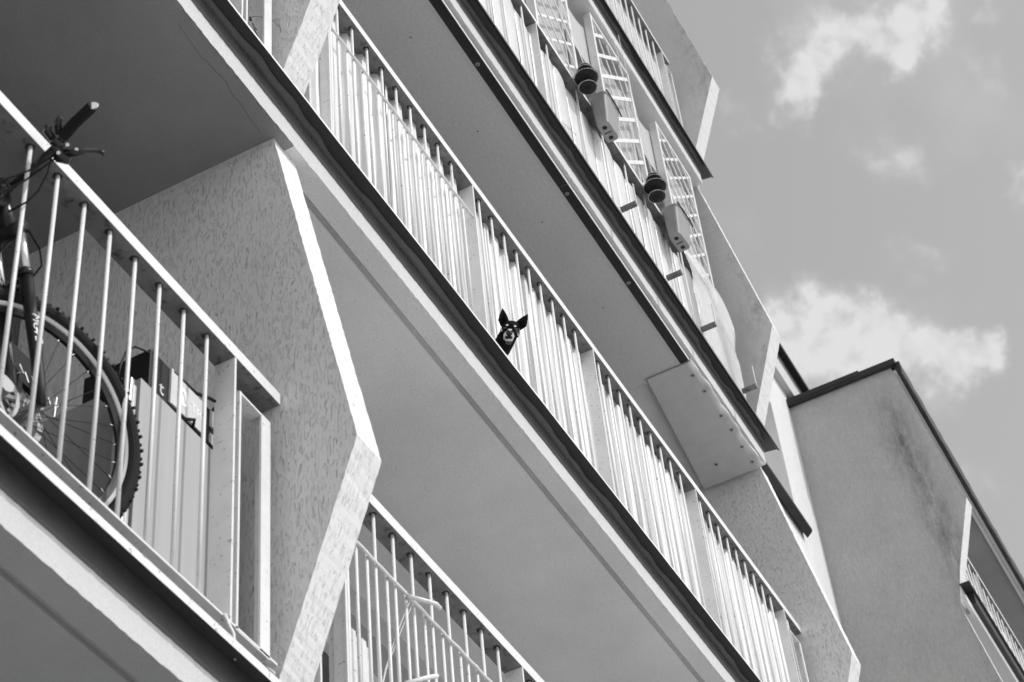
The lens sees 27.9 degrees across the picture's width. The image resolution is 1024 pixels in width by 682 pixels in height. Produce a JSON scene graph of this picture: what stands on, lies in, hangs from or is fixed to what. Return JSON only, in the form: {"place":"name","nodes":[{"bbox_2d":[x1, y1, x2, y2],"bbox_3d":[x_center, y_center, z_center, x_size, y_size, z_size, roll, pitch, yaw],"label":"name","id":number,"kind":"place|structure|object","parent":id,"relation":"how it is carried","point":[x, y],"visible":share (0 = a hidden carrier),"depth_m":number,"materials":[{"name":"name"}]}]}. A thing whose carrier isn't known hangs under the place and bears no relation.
{"place":"outdoors","nodes":[
{"label":"outdoors","id":0,"kind":"place"},
{"bbox_2d":[667,0,1023,577],"label":"sky","id":1,"kind":"structure","parent":0,"point":[864,158],"materials":[{"name":"grey"}]},
{"bbox_2d":[786,358,1023,681],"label":"projecting wing","id":2,"kind":"structure","parent":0,"point":[906,528],"depth_m":18.05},
{"bbox_2d":[966,557,1023,669],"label":"balcony railing","id":3,"kind":"object","parent":2,"relation":"on","point":[984,595],"visible":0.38,"depth_m":19.18,"materials":[{"name":"white metal"}]},
{"bbox_3d":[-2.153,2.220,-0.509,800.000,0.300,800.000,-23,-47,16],"label":"ground","id":4,"kind":"structure","parent":0,"visible":0},
{"bbox_2d":[0,0,860,681],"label":"apartment building","id":5,"kind":"structure","parent":4,"relation":"on","point":[232,186],"depth_m":8.35,"materials":[{"name":"paint"}]},
{"bbox_2d":[0,343,66,416],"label":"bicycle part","id":6,"kind":"object","parent":5,"relation":"on","point":[23,367],"visible":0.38,"depth_m":6.29,"materials":[{"name":"metal"}]},
{"bbox_2d":[0,102,143,517],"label":"bicycle","id":7,"kind":"object","parent":5,"relation":"on","point":[26,304],"visible":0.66,"depth_m":5.69,"materials":[{"name":"black metal"}]},
{"bbox_2d":[108,377,136,524],"bbox_3d":[-1.091,0.397,5.738,0.040,0.795,0.050,-23,-47,16],"label":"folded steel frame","id":8,"kind":"object","parent":5,"relation":"on","point":[132,389],"visible":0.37,"depth_m":5.95,"materials":[{"name":"white metal"}]},
{"bbox_2d":[31,378,240,609],"bbox_3d":[-1.111,0.635,5.997,0.400,0.827,0.536,-23,-47,16],"label":"storage cabinet","id":9,"kind":"object","parent":5,"relation":"on","point":[160,516],"visible":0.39,"depth_m":5.98,"materials":[{"name":"grey wood"}]},
{"bbox_2d":[82,349,215,449],"bbox_3d":[-1.071,0.249,6.334,0.276,0.183,0.460,-23,-47,16],"label":"tool case","id":10,"kind":"object","parent":9,"relation":"on","point":[141,365],"visible":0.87,"depth_m":6.22,"materials":[{"name":"black plastic"}]},
{"bbox_2d":[117,346,149,376],"bbox_3d":[-1.103,0.081,6.095,0.007,0.237,0.204,-23,-47,16],"label":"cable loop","id":11,"kind":"object","parent":10,"relation":"attached to","point":[124,356],"visible":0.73,"depth_m":6.04,"materials":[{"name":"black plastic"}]},
{"bbox_2d":[0,91,279,674],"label":"balcony railing","id":12,"kind":"object","parent":5,"relation":"on","point":[27,144],"visible":0.96,"depth_m":5.99,"materials":[{"name":"white metal"}]},
{"bbox_2d":[230,0,271,53],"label":"balcony railing","id":13,"kind":"object","parent":5,"relation":"attached to","point":[241,6],"depth_m":7.98,"materials":[{"name":"white metal"}]},
{"bbox_2d":[249,16,280,37],"bbox_3d":[-0.970,-1.234,8.057,0.153,0.158,0.034,26,-53,-28],"label":"dry twig","id":14,"kind":"object","parent":13,"relation":"attached to","point":[250,18],"visible":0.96,"depth_m":8.00,"materials":[{"name":"black plant"}]},
{"bbox_2d":[322,636,377,681],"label":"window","id":15,"kind":"structure","parent":5,"relation":"in","point":[325,655],"depth_m":9.51,"materials":[{"name":"glass"}]},
{"bbox_2d":[351,627,369,681],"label":"white board","id":16,"kind":"object","parent":5,"relation":"on","point":[365,663],"visible":0.38,"depth_m":6.70,"materials":[{"name":"paint"}]},
{"bbox_2d":[314,494,544,681],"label":"balcony railing","id":17,"kind":"object","parent":5,"relation":"attached to","point":[385,528],"visible":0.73,"depth_m":7.16,"materials":[{"name":"white metal"}]},
{"bbox_2d":[382,594,441,681],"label":"drying rack","id":18,"kind":"object","parent":17,"relation":"hanging from","point":[437,605],"visible":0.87,"depth_m":7.03,"materials":[{"name":"white metal"}]},
{"bbox_2d":[495,308,527,355],"bbox_3d":[-0.169,0.160,9.257,0.157,0.387,0.658,28,-54,-30],"label":"dog","id":19,"kind":"object","parent":5,"relation":"on","point":[507,336],"visible":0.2,"depth_m":9.21},
{"bbox_2d":[304,0,808,681],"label":"balcony railing","id":20,"kind":"object","parent":5,"relation":"attached to","point":[472,198],"visible":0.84,"depth_m":10.05,"materials":[{"name":"white metal"}]},
{"bbox_2d":[311,17,789,681],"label":"privacy screen","id":21,"kind":"object","parent":20,"relation":"attached to","point":[489,255],"visible":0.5,"depth_m":9.94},
{"bbox_2d":[559,0,598,94],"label":"hanging ornament","id":22,"kind":"object","parent":5,"relation":"hanging from","point":[586,78],"visible":1,"depth_m":12.74,"materials":[{"name":"black plastic"}]},
{"bbox_2d":[488,0,723,364],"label":"balcony railing","id":23,"kind":"object","parent":5,"relation":"attached to","point":[540,40],"visible":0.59,"depth_m":12.94,"materials":[{"name":"white metal"}]},
{"bbox_2d":[526,0,577,77],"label":"trellis","id":24,"kind":"object","parent":23,"relation":"on","point":[532,6],"visible":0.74,"depth_m":13.08,"materials":[{"name":"white paint"}]},
{"bbox_2d":[589,89,621,142],"bbox_3d":[0.596,-1.390,12.862,0.138,0.270,0.235,-23,-47,16],"label":"planter","id":25,"kind":"object","parent":23,"relation":"attached to","point":[606,110],"visible":1,"depth_m":12.81,"materials":[{"name":"grey plastic"}]},
{"bbox_2d":[523,0,703,277],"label":"backing panels","id":26,"kind":"object","parent":23,"relation":"attached to","point":[579,33],"visible":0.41,"depth_m":13.98,"materials":[{"name":"white"}]},
{"bbox_2d":[583,12,647,184],"bbox_3d":[0.715,-1.571,13.919,0.055,1.420,0.630,-23,-47,16],"label":"trellis","id":27,"kind":"object","parent":23,"relation":"on","point":[591,25],"visible":0.73,"depth_m":14.04,"materials":[{"name":"white paint"}]},
{"bbox_2d":[479,0,757,393],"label":"sheeting screen","id":28,"kind":"object","parent":23,"relation":"attached to","point":[566,105],"visible":0.48,"depth_m":12.73,"materials":[{"name":"white plastic"}]},
{"bbox_2d":[661,201,693,251],"bbox_3d":[1.101,-0.737,13.574,0.138,0.270,0.235,-26,-50,18],"label":"planter","id":29,"kind":"object","parent":23,"relation":"attached to","point":[677,220],"visible":1,"depth_m":13.52,"materials":[{"name":"grey plastic"}]},
{"bbox_2d":[649,121,717,305],"bbox_3d":[1.210,-0.914,14.592,0.056,1.360,0.625,-23,-47,16],"label":"trellis","id":30,"kind":"object","parent":23,"relation":"on","point":[657,136],"visible":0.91,"depth_m":14.66,"materials":[{"name":"white paint"}]},
{"bbox_2d":[614,35,666,203],"bbox_3d":[0.862,-1.499,13.898,0.204,1.629,0.164,24,-52,-27],"label":"hanging ornament","id":31,"kind":"object","parent":5,"relation":"hanging from","point":[654,187],"visible":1,"depth_m":13.39,"materials":[{"name":"black plastic"}]},
{"bbox_2d":[609,0,682,125],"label":"balcony railing","id":32,"kind":"object","parent":5,"relation":"on","point":[661,61],"visible":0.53,"depth_m":15.89,"materials":[{"name":"white metal"}]},
{"bbox_2d":[606,0,664,94],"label":"ribbed screen","id":33,"kind":"object","parent":32,"relation":"attached to","point":[634,38],"visible":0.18,"depth_m":15.61,"materials":[{"name":"grey"}]},
{"bbox_2d":[761,343,841,625],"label":"recessed wall","id":34,"kind":"structure","parent":5,"relation":"attached to","point":[783,469],"depth_m":18.27,"materials":[{"name":"paint"}]},
{"bbox_2d":[761,462,811,537],"bbox_3d":[1.667,0.258,17.147,0.305,1.550,3.060,-23,-47,16],"label":"window","id":35,"kind":"structure","parent":34,"relation":"in","point":[777,486],"depth_m":17.26,"materials":[{"name":"glass"}]}
]}

